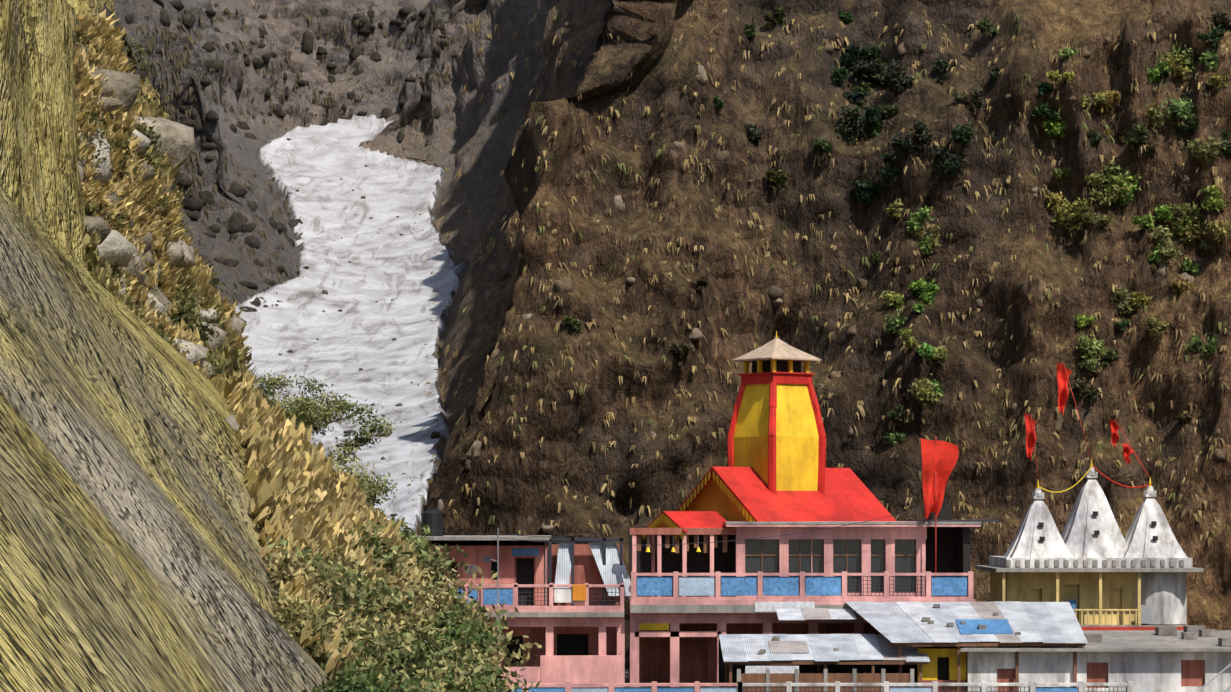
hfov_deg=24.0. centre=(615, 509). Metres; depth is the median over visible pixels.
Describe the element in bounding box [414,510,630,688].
pink building
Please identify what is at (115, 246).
rocks and boulders
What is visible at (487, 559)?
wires
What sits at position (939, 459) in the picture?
flags and poles
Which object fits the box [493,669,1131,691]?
railing
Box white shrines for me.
[976,458,1203,629]
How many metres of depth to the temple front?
126.69 m
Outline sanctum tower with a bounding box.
[676,331,895,521]
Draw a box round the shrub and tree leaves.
[73,4,1230,691]
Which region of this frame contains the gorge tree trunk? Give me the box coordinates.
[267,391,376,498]
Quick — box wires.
[373,505,933,680]
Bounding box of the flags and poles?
[921,363,1150,596]
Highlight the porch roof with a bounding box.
[642,511,733,596]
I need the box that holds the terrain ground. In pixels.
[0,0,1230,691]
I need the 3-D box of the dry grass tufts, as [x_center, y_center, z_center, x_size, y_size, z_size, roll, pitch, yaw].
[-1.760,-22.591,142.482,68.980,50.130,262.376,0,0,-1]
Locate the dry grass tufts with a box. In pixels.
[71,4,1230,681]
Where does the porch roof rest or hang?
on the temple front
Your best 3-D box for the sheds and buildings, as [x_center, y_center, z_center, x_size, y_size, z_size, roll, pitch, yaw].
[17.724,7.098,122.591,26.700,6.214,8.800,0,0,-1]
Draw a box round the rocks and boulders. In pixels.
[73,0,1227,642]
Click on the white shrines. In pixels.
(1093, 567)
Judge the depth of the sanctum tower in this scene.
131.21 m
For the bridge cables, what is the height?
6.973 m
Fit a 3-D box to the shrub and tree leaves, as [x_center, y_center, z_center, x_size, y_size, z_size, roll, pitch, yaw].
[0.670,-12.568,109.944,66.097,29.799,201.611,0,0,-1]
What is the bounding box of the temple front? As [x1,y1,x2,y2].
[629,498,999,686]

